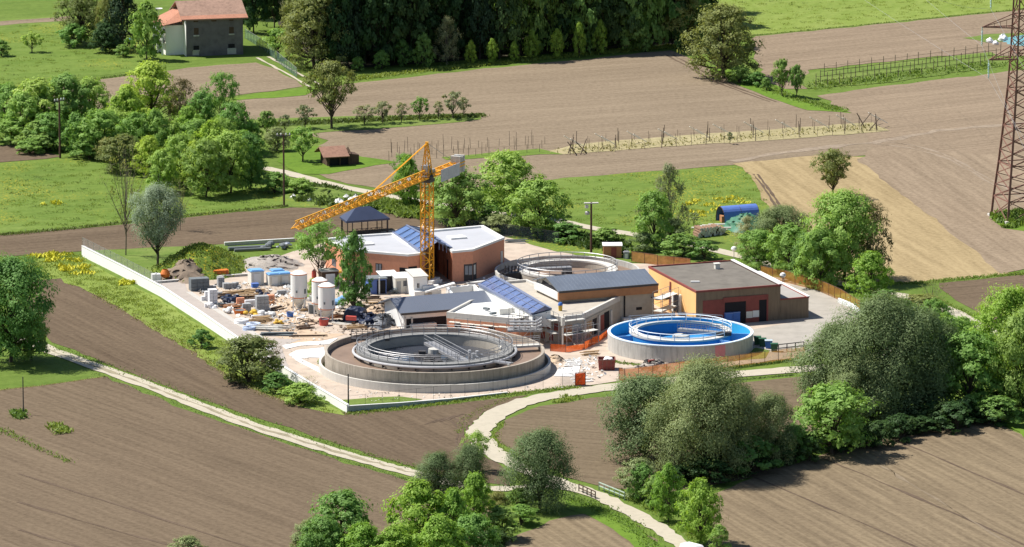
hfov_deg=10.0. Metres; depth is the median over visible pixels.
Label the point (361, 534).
broadleaf tree
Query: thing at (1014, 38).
sheeted heap
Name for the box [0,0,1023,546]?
ground
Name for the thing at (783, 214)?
willow tree
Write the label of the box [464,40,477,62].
broadleaf tree
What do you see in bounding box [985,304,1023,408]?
broadleaf tree
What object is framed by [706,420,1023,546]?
field
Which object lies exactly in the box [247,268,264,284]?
site box
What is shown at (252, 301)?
block stack
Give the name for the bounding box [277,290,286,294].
block stack
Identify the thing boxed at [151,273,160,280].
water tank
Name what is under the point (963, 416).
shrub
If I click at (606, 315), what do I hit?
doorway
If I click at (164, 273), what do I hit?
cement mixer
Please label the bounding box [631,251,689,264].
fence
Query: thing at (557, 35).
broadleaf tree
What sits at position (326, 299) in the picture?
silo
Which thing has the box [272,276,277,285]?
door
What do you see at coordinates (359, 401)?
grass strip
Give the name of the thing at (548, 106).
field
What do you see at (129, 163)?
shrub
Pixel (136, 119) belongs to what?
broadleaf tree
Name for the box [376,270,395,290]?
storage shelter
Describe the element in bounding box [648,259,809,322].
workshop
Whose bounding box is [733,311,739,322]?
waste container
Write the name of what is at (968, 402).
shrub
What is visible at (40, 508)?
wheel track
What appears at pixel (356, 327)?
timber pile
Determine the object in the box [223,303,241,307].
timber pile
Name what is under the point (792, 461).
shrub
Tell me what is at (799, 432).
broadleaf tree
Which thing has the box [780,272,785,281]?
street lamp
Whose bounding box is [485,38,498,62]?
broadleaf tree
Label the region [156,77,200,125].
sparse tree
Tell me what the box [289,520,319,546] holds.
shrub
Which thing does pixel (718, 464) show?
shrub
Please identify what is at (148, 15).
columnar tree
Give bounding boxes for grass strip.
[21,257,343,414]
[94,244,237,279]
[234,88,316,99]
[247,114,480,137]
[277,146,396,173]
[324,396,420,404]
[442,149,559,159]
[508,235,632,261]
[551,122,887,153]
[566,500,663,546]
[708,66,847,111]
[749,348,769,353]
[800,52,1008,88]
[965,33,1023,42]
[991,217,1023,230]
[1001,418,1023,436]
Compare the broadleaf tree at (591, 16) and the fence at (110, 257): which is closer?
the fence at (110, 257)
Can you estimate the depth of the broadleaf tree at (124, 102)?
1001.10 m
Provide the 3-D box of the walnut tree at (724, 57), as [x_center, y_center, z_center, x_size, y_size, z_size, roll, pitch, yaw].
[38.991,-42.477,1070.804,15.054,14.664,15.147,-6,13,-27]
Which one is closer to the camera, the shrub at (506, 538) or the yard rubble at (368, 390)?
the shrub at (506, 538)
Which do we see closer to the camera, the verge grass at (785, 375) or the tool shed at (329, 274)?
the verge grass at (785, 375)
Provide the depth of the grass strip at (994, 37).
1121.24 m
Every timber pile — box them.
[217,293,232,298]
[222,288,252,294]
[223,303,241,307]
[237,291,258,295]
[242,296,254,299]
[243,289,264,292]
[247,324,282,330]
[249,319,266,323]
[252,315,273,321]
[260,332,296,335]
[270,305,283,310]
[273,324,296,329]
[289,334,326,336]
[296,324,314,328]
[330,313,343,318]
[331,321,349,325]
[346,324,366,328]
[363,299,384,303]
[366,296,380,299]
[468,280,484,284]
[563,359,583,365]
[571,378,593,382]
[579,350,598,355]
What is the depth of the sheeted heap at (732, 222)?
928.23 m
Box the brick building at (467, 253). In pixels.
[325,225,504,281]
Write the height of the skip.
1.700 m
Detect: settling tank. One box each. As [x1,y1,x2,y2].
[319,315,550,392]
[495,252,639,281]
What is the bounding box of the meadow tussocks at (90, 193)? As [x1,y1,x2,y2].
[1,174,272,225]
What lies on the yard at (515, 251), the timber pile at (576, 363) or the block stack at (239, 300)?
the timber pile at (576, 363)
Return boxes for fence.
[82,237,160,276]
[246,29,296,73]
[353,373,554,398]
[434,218,558,243]
[550,326,609,351]
[619,359,704,380]
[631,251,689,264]
[705,346,805,369]
[760,265,860,307]
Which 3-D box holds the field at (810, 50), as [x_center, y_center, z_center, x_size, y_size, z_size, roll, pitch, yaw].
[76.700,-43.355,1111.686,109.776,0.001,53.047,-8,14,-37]
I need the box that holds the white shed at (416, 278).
[405,268,428,294]
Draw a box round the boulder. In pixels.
[334,198,343,205]
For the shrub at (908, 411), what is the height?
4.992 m
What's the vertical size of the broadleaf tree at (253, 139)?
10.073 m
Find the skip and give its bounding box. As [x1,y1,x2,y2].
[597,356,615,369]
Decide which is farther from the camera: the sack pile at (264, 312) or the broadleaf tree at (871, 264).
the broadleaf tree at (871, 264)
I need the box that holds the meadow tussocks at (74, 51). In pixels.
[0,25,152,85]
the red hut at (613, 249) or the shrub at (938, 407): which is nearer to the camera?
the shrub at (938, 407)
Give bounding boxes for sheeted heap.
[723,212,767,232]
[1003,35,1023,45]
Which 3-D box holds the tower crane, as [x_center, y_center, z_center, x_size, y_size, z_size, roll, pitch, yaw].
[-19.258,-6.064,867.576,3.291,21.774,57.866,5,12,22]
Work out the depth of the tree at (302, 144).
986.94 m
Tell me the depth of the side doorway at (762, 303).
856.95 m
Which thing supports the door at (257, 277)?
in the site box at (255, 275)
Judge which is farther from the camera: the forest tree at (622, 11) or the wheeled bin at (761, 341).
the forest tree at (622, 11)
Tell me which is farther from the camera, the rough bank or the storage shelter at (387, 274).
the rough bank
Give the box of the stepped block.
[411,284,440,295]
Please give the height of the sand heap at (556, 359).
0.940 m
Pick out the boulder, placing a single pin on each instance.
(338, 200)
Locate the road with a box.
[466,364,824,546]
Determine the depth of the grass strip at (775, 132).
1010.86 m
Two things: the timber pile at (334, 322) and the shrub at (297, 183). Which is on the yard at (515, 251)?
the timber pile at (334, 322)
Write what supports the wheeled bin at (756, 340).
on the court
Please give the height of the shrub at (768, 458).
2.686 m
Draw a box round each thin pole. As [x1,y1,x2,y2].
[22,377,23,411]
[365,322,379,330]
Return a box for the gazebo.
[340,206,389,235]
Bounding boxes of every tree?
[0,81,21,122]
[0,89,45,139]
[0,251,59,361]
[9,75,67,128]
[17,314,50,360]
[21,31,45,51]
[31,111,71,150]
[36,71,91,134]
[50,0,103,42]
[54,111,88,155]
[68,76,111,130]
[69,107,126,156]
[87,21,123,51]
[94,0,115,44]
[95,0,144,52]
[95,106,132,136]
[95,134,151,254]
[104,85,147,136]
[114,110,157,151]
[120,57,187,124]
[124,0,166,59]
[126,179,186,264]
[128,135,165,176]
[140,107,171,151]
[144,149,181,189]
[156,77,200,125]
[159,131,199,186]
[160,120,186,151]
[171,106,201,137]
[171,175,191,229]
[176,138,204,184]
[178,117,206,140]
[178,137,232,196]
[186,90,218,121]
[189,119,229,177]
[198,116,238,139]
[199,70,241,113]
[209,129,255,192]
[216,100,258,136]
[227,129,262,175]
[233,130,269,190]
[243,0,270,32]
[250,338,282,369]
[257,110,276,132]
[259,0,289,27]
[262,27,289,58]
[276,0,349,70]
[278,114,289,129]
[279,0,306,43]
[288,126,319,160]
[293,218,348,274]
[296,104,316,126]
[296,515,348,546]
[299,0,359,63]
[299,57,358,127]
[300,486,377,546]
[303,376,319,385]
[320,0,373,67]
[334,229,373,304]
[336,520,390,546]
[337,0,393,64]
[352,104,377,123]
[358,0,408,63]
[371,0,420,63]
[371,525,420,546]
[373,100,391,122]
[378,472,453,546]
[381,0,440,61]
[389,152,415,178]
[390,154,423,203]
[394,38,412,66]
[395,102,409,121]
[403,0,456,56]
[409,448,463,500]
[410,96,428,120]
[411,512,470,546]
[412,32,435,66]
[420,0,478,58]
[426,165,490,227]
[431,15,461,64]
[433,101,443,118]
[437,487,475,544]
[439,0,491,56]
[442,90,463,118]
[444,511,502,546]
[448,442,492,495]
[457,0,504,59]
[457,470,501,531]
[458,97,471,115]
[460,429,490,458]
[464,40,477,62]
[472,0,528,58]
[473,149,547,216]
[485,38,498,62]
[492,423,583,516]
[494,0,552,54]
[499,177,574,235]
[508,41,519,59]
[509,0,558,51]
[523,29,540,57]
[529,0,581,49]
[549,28,564,57]
[550,0,595,51]
[562,0,609,52]
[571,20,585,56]
[580,0,631,50]
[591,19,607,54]
[595,369,690,463]
[600,0,651,49]
[602,0,648,49]
[614,0,671,47]
[626,461,655,500]
[629,189,675,250]
[633,0,675,45]
[633,195,650,231]
[636,24,654,51]
[638,347,764,479]
[648,462,690,521]
[650,163,690,234]
[653,0,696,43]
[653,0,708,48]
[663,0,711,47]
[672,477,728,543]
[677,1,766,80]
[689,212,699,222]
[697,0,718,10]
[703,380,770,473]
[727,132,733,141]
[730,216,759,255]
[737,228,779,269]
[746,202,812,251]
[752,386,798,464]
[759,220,812,274]
[770,58,794,95]
[777,423,815,462]
[782,317,872,408]
[786,231,818,275]
[788,64,805,97]
[788,379,883,455]
[792,226,842,288]
[796,187,886,284]
[809,148,852,195]
[815,285,950,421]
[822,350,902,422]
[843,249,895,303]
[856,201,894,279]
[877,294,964,415]
[917,297,953,316]
[918,279,948,299]
[921,311,975,400]
[935,327,1006,412]
[949,314,976,371]
[969,282,1023,378]
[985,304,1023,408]
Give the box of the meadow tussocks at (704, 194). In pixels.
[547,168,766,229]
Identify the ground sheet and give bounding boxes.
[283,338,337,348]
[289,347,324,372]
[554,366,579,376]
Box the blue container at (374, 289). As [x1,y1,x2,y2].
[365,275,387,293]
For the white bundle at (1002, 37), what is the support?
on the grass strip at (994, 37)
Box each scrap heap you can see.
[261,241,288,247]
[276,242,291,248]
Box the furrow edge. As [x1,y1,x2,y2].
[875,462,1014,546]
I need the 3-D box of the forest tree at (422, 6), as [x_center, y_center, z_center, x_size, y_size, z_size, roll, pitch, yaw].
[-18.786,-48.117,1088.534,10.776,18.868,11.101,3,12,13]
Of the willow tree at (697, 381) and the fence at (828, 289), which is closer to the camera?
the willow tree at (697, 381)
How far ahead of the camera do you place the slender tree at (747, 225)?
904.54 m
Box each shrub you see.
[0,39,11,55]
[0,117,28,143]
[11,133,35,149]
[15,138,45,153]
[17,120,56,147]
[34,133,65,154]
[54,22,88,47]
[61,135,73,150]
[67,137,101,159]
[92,133,144,173]
[92,136,118,160]
[112,153,133,172]
[113,44,129,56]
[169,534,205,546]
[186,328,215,347]
[210,333,285,383]
[247,122,265,147]
[258,171,291,193]
[260,371,294,391]
[262,126,291,151]
[275,381,325,404]
[285,177,314,193]
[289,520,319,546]
[307,278,313,296]
[337,285,366,306]
[350,56,364,70]
[372,50,389,68]
[471,202,500,221]
[478,213,517,234]
[479,527,517,546]
[486,490,511,507]
[486,505,521,536]
[502,485,532,506]
[505,503,540,524]
[550,221,585,243]
[592,226,626,241]
[613,457,658,500]
[625,232,661,251]
[637,474,670,507]
[659,217,690,240]
[660,232,701,256]
[673,465,690,483]
[677,462,707,482]
[686,240,718,259]
[687,454,706,478]
[687,456,736,484]
[707,524,731,546]
[712,451,735,474]
[725,65,756,83]
[727,435,783,477]
[732,448,775,476]
[743,71,764,85]
[757,456,788,470]
[759,77,772,90]
[767,438,802,468]
[772,440,813,465]
[798,433,824,461]
[821,438,847,451]
[834,430,864,452]
[846,422,871,448]
[851,431,878,447]
[864,420,899,446]
[869,385,921,421]
[871,288,896,300]
[875,419,905,439]
[885,413,918,442]
[890,298,916,313]
[900,417,926,432]
[901,375,952,415]
[905,293,953,313]
[906,415,942,434]
[914,399,939,425]
[928,401,960,427]
[929,400,979,434]
[954,316,978,327]
[959,396,982,427]
[971,404,1006,426]
[978,395,1023,423]
[987,390,1012,408]
[1009,375,1023,411]
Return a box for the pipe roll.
[228,245,270,251]
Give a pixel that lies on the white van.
(688, 544)
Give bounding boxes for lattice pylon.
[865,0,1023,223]
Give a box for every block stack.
[189,276,208,291]
[201,291,207,300]
[208,288,217,303]
[217,276,224,286]
[222,282,239,288]
[236,297,244,303]
[241,302,250,311]
[244,299,254,306]
[255,294,268,310]
[267,294,274,300]
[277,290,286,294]
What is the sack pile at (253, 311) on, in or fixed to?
on the yard at (515, 251)
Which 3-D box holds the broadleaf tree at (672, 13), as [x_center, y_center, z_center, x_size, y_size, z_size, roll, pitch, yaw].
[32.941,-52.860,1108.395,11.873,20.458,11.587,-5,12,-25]
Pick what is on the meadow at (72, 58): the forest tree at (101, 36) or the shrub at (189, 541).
the forest tree at (101, 36)
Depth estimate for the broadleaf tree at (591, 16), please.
1098.89 m
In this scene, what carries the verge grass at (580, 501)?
on the ground at (40, 368)
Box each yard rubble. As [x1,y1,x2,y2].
[198,282,305,331]
[199,282,386,332]
[201,282,306,331]
[202,281,376,334]
[219,287,371,334]
[282,336,561,401]
[334,299,397,330]
[557,355,605,379]
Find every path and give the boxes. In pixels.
[38,341,565,490]
[263,167,997,333]
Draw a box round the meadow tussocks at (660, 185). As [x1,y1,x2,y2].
[575,172,748,232]
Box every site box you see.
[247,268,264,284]
[266,272,280,285]
[269,268,284,271]
[277,271,290,284]
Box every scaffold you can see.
[455,317,506,332]
[509,307,534,338]
[538,310,558,343]
[561,322,598,344]
[563,312,585,345]
[652,286,678,316]
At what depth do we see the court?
855.06 m
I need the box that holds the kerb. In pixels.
[186,291,263,337]
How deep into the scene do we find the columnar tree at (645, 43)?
1102.45 m
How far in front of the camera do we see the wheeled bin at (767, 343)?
838.25 m
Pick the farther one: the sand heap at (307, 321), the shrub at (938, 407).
the sand heap at (307, 321)
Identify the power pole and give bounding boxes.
[54,98,63,157]
[277,133,289,205]
[584,202,598,252]
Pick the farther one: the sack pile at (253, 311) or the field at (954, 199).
the field at (954, 199)
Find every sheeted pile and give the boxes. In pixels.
[343,306,366,320]
[356,312,376,326]
[369,313,396,328]
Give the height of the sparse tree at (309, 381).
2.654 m
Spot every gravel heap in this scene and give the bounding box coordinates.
[244,254,304,270]
[635,358,664,367]
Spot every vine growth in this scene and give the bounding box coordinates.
[549,124,879,153]
[801,60,1007,90]
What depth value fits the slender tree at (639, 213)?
922.82 m
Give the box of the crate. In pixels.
[251,282,258,287]
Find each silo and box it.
[290,270,306,309]
[312,277,327,315]
[318,282,334,320]
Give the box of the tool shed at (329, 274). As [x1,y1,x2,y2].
[318,267,338,284]
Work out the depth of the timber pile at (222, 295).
874.84 m
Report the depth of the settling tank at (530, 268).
892.83 m
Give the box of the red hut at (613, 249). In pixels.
[602,242,622,257]
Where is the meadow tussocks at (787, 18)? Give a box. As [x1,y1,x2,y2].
[730,0,1023,30]
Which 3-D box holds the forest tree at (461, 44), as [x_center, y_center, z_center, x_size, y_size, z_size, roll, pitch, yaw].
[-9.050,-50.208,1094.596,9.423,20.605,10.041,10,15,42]
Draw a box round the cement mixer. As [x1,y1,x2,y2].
[160,269,169,279]
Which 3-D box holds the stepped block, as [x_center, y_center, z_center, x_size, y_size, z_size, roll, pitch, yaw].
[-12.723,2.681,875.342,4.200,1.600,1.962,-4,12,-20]
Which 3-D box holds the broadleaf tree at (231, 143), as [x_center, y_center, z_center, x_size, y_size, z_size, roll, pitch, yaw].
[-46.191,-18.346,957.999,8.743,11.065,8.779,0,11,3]
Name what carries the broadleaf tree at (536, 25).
on the forest floor
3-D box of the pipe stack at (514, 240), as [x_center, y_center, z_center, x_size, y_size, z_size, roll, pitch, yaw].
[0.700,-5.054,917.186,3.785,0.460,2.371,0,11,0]
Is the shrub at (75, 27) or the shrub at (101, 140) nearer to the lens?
the shrub at (101, 140)
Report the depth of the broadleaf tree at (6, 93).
1016.69 m
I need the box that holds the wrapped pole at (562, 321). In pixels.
[561,317,564,344]
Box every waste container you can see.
[724,312,732,320]
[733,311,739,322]
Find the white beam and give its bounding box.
[424,282,455,292]
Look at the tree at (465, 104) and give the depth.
1031.04 m
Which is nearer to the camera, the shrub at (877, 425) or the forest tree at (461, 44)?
the shrub at (877, 425)
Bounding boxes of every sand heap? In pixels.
[294,318,318,324]
[365,303,384,313]
[549,354,564,363]
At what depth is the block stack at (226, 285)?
881.06 m
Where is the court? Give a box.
[753,284,856,351]
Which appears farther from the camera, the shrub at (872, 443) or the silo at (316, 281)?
the silo at (316, 281)
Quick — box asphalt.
[159,282,298,367]
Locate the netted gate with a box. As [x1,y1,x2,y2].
[575,371,585,385]
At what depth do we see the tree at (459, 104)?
1028.99 m
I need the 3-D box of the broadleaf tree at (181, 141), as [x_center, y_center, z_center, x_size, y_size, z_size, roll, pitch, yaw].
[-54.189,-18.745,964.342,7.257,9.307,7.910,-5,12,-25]
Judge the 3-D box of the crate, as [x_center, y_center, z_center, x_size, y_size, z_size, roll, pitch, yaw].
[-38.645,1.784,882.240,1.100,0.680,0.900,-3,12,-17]
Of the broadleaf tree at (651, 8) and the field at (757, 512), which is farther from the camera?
the broadleaf tree at (651, 8)
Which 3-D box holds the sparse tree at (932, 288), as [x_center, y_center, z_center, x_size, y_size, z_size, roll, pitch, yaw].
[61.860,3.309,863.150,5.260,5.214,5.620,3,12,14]
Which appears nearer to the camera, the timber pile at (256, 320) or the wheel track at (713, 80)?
the timber pile at (256, 320)
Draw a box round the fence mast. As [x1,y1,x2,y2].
[348,374,348,403]
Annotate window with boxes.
[193,28,198,35]
[193,46,199,51]
[228,44,234,49]
[229,27,233,34]
[375,263,381,270]
[473,262,476,279]
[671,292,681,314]
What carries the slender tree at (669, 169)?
on the meadow at (733, 178)
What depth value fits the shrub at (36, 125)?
998.10 m
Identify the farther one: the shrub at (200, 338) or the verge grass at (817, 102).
the verge grass at (817, 102)
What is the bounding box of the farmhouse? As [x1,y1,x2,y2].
[153,0,247,56]
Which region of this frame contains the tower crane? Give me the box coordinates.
[291,142,464,284]
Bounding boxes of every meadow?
[0,14,159,85]
[0,158,329,233]
[527,166,790,260]
[693,0,1023,34]
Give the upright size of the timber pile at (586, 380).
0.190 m
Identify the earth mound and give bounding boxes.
[153,243,245,279]
[161,257,204,283]
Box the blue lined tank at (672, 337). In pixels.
[607,312,752,362]
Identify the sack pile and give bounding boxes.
[207,302,217,308]
[221,294,235,302]
[223,307,233,313]
[243,309,259,314]
[255,289,269,294]
[257,310,275,315]
[273,319,283,323]
[306,293,311,300]
[336,303,345,308]
[389,288,398,293]
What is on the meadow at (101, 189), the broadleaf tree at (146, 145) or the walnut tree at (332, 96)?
the broadleaf tree at (146, 145)
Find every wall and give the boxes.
[82,245,348,411]
[155,273,247,282]
[224,238,294,245]
[348,392,507,411]
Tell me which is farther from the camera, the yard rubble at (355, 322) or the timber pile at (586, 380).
the yard rubble at (355, 322)
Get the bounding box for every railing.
[578,484,595,498]
[599,482,624,499]
[778,341,803,348]
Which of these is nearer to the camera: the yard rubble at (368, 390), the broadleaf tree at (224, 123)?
the yard rubble at (368, 390)
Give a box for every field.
[0,16,69,25]
[0,145,58,161]
[0,207,454,256]
[0,377,492,546]
[3,62,301,110]
[27,278,525,484]
[224,50,886,190]
[495,377,838,490]
[505,514,657,546]
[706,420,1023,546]
[734,155,1007,281]
[751,10,1023,88]
[818,70,1023,153]
[857,147,1023,272]
[939,275,1023,321]
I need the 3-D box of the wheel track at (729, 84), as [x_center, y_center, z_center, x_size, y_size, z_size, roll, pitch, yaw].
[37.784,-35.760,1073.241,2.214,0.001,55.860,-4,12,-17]
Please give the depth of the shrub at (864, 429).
775.52 m
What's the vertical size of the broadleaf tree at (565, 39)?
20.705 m
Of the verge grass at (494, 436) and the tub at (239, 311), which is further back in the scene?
the tub at (239, 311)
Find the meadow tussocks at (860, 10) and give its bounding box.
[739,0,1006,30]
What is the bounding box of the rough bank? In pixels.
[276,187,363,207]
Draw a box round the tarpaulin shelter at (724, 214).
[716,204,759,222]
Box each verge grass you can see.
[0,204,288,235]
[1,376,102,389]
[15,72,136,88]
[47,344,454,477]
[92,294,307,406]
[95,373,413,480]
[254,112,489,126]
[336,44,685,81]
[341,384,585,415]
[454,385,563,432]
[488,421,513,456]
[562,494,665,546]
[608,488,696,540]
[617,358,798,380]
[703,70,848,110]
[738,374,795,380]
[751,8,1022,35]
[840,270,1023,284]
[940,299,995,329]
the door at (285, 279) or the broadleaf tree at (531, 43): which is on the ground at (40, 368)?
the broadleaf tree at (531, 43)
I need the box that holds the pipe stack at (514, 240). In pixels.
[505,239,528,243]
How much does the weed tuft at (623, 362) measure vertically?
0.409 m
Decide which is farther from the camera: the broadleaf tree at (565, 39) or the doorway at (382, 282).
the broadleaf tree at (565, 39)
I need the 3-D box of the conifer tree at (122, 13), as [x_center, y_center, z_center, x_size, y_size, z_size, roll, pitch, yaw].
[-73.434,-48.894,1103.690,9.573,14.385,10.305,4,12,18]
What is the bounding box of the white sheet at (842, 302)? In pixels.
[838,298,858,310]
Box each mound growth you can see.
[147,241,249,280]
[151,243,245,278]
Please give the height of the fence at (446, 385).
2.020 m
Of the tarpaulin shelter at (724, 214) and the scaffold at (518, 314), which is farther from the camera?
the tarpaulin shelter at (724, 214)
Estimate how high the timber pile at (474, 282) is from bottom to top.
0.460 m
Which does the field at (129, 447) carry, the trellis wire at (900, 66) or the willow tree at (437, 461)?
the willow tree at (437, 461)
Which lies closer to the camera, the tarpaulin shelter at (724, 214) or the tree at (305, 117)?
the tarpaulin shelter at (724, 214)
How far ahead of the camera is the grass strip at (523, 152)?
995.33 m
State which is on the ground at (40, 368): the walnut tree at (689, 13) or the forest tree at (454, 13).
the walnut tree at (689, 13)
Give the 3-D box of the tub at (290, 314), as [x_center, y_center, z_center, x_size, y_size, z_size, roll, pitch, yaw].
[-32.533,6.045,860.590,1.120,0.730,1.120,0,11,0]
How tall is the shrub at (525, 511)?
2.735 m
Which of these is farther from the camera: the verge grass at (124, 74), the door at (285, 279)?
the verge grass at (124, 74)
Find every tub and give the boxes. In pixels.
[233,308,245,313]
[286,312,293,316]
[319,318,328,325]
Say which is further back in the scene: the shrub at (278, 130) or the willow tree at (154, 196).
the shrub at (278, 130)
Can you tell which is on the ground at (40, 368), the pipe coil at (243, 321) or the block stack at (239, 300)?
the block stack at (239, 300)
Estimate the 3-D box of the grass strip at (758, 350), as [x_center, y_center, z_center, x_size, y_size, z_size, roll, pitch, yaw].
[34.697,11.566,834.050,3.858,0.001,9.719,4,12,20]
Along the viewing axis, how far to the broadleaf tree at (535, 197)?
920.51 m
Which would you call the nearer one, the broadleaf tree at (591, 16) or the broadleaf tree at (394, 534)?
the broadleaf tree at (394, 534)
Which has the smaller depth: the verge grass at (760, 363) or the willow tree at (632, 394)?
the willow tree at (632, 394)
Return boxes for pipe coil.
[234,318,248,324]
[242,325,255,330]
[246,322,260,325]
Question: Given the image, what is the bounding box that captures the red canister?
[312,269,315,277]
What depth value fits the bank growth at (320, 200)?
951.91 m
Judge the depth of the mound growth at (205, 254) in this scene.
894.20 m
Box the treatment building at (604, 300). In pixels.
[378,269,658,342]
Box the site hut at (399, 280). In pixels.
[390,272,406,292]
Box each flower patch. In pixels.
[27,250,95,275]
[39,199,66,204]
[118,278,135,285]
[682,195,750,217]
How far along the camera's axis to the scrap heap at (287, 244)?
912.50 m
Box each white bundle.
[986,37,993,42]
[998,33,1007,40]
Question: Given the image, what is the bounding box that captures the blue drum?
[558,302,562,310]
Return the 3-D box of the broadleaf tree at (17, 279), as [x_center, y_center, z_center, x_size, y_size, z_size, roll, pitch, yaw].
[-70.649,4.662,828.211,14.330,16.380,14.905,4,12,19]
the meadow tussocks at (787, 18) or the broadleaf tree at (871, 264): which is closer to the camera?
the broadleaf tree at (871, 264)
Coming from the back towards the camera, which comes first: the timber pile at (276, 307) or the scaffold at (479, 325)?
the timber pile at (276, 307)
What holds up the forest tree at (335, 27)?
on the forest floor
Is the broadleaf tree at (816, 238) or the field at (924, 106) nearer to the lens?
the broadleaf tree at (816, 238)
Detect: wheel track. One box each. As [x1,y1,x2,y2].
[17,501,175,546]
[19,473,250,546]
[19,529,80,546]
[257,57,308,86]
[268,57,318,83]
[426,418,463,458]
[432,417,463,448]
[441,415,483,468]
[447,414,488,468]
[667,55,769,101]
[673,55,776,101]
[728,122,1023,161]
[752,476,916,546]
[753,174,777,207]
[757,174,789,217]
[822,457,1023,544]
[873,143,1023,198]
[874,140,1023,195]
[894,439,1023,494]
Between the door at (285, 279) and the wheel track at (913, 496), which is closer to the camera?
the wheel track at (913, 496)
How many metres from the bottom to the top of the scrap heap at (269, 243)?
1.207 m
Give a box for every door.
[254,274,260,284]
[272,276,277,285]
[282,276,288,283]
[326,274,334,283]
[397,281,400,292]
[464,264,472,280]
[611,247,615,256]
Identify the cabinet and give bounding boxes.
[623,251,629,258]
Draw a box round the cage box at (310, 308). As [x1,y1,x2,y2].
[308,303,315,313]
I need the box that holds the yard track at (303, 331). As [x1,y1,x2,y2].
[275,297,343,346]
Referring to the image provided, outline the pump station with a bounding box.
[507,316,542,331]
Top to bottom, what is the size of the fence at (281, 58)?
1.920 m
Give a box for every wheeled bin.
[753,336,760,344]
[759,337,765,346]
[765,339,772,347]
[770,343,777,350]
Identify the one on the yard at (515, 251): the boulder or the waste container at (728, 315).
the waste container at (728, 315)
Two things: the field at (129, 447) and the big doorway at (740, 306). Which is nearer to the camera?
the field at (129, 447)
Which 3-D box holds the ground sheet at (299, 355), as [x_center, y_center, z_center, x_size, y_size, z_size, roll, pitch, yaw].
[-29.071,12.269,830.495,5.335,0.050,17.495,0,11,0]
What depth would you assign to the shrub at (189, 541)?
712.47 m
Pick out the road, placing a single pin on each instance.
(486, 421)
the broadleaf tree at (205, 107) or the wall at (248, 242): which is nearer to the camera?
the wall at (248, 242)
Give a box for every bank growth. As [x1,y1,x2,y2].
[281,180,391,208]
[367,196,427,218]
[438,217,633,255]
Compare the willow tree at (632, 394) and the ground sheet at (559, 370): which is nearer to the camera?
the willow tree at (632, 394)
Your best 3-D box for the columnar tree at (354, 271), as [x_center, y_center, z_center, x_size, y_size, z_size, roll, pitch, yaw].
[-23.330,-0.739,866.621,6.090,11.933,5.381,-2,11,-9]
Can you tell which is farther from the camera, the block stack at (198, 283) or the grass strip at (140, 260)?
the grass strip at (140, 260)
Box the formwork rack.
[213,268,228,273]
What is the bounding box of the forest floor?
[278,1,674,68]
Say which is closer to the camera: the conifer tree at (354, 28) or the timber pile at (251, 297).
the timber pile at (251, 297)
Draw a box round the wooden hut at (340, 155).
[314,145,358,165]
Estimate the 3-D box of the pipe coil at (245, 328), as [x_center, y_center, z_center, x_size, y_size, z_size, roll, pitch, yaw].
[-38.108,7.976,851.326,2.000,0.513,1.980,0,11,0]
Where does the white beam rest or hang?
on the stepped block
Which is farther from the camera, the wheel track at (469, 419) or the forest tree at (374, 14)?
the forest tree at (374, 14)
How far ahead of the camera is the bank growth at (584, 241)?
918.67 m
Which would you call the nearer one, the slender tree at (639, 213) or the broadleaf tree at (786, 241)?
the broadleaf tree at (786, 241)
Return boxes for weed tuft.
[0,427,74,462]
[7,407,30,418]
[44,421,73,434]
[552,393,585,402]
[615,360,639,365]
[989,207,1023,227]
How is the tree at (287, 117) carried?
on the grass strip at (320, 127)
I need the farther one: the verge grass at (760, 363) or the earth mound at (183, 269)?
the earth mound at (183, 269)
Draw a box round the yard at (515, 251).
[185,226,816,400]
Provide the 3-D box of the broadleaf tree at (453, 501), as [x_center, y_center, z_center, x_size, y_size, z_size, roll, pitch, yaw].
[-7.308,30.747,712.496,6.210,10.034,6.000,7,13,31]
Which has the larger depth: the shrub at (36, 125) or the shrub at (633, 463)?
the shrub at (36, 125)
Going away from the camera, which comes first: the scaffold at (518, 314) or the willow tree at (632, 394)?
the willow tree at (632, 394)
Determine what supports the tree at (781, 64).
on the grass strip at (795, 103)
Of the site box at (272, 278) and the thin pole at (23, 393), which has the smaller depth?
the thin pole at (23, 393)
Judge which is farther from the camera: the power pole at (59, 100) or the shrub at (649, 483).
the power pole at (59, 100)
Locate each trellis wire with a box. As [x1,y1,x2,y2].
[816,55,989,81]
[821,50,993,76]
[825,45,996,70]
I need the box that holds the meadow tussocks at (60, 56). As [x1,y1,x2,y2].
[7,22,126,80]
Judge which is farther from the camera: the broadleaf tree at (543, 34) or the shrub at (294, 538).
the broadleaf tree at (543, 34)
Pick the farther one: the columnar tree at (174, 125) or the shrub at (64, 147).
the shrub at (64, 147)
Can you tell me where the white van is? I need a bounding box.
[679,542,703,546]
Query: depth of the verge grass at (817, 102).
1050.34 m
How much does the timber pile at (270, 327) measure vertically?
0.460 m
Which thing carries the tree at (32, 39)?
on the meadow at (72, 58)
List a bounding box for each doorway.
[377,280,385,293]
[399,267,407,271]
[592,318,596,334]
[604,311,608,328]
[725,301,745,322]
[759,299,766,321]
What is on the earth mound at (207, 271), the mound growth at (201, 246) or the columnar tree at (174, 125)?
the mound growth at (201, 246)
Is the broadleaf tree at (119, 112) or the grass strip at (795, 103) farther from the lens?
the grass strip at (795, 103)
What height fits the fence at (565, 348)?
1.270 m
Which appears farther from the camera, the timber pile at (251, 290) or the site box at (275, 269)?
the site box at (275, 269)

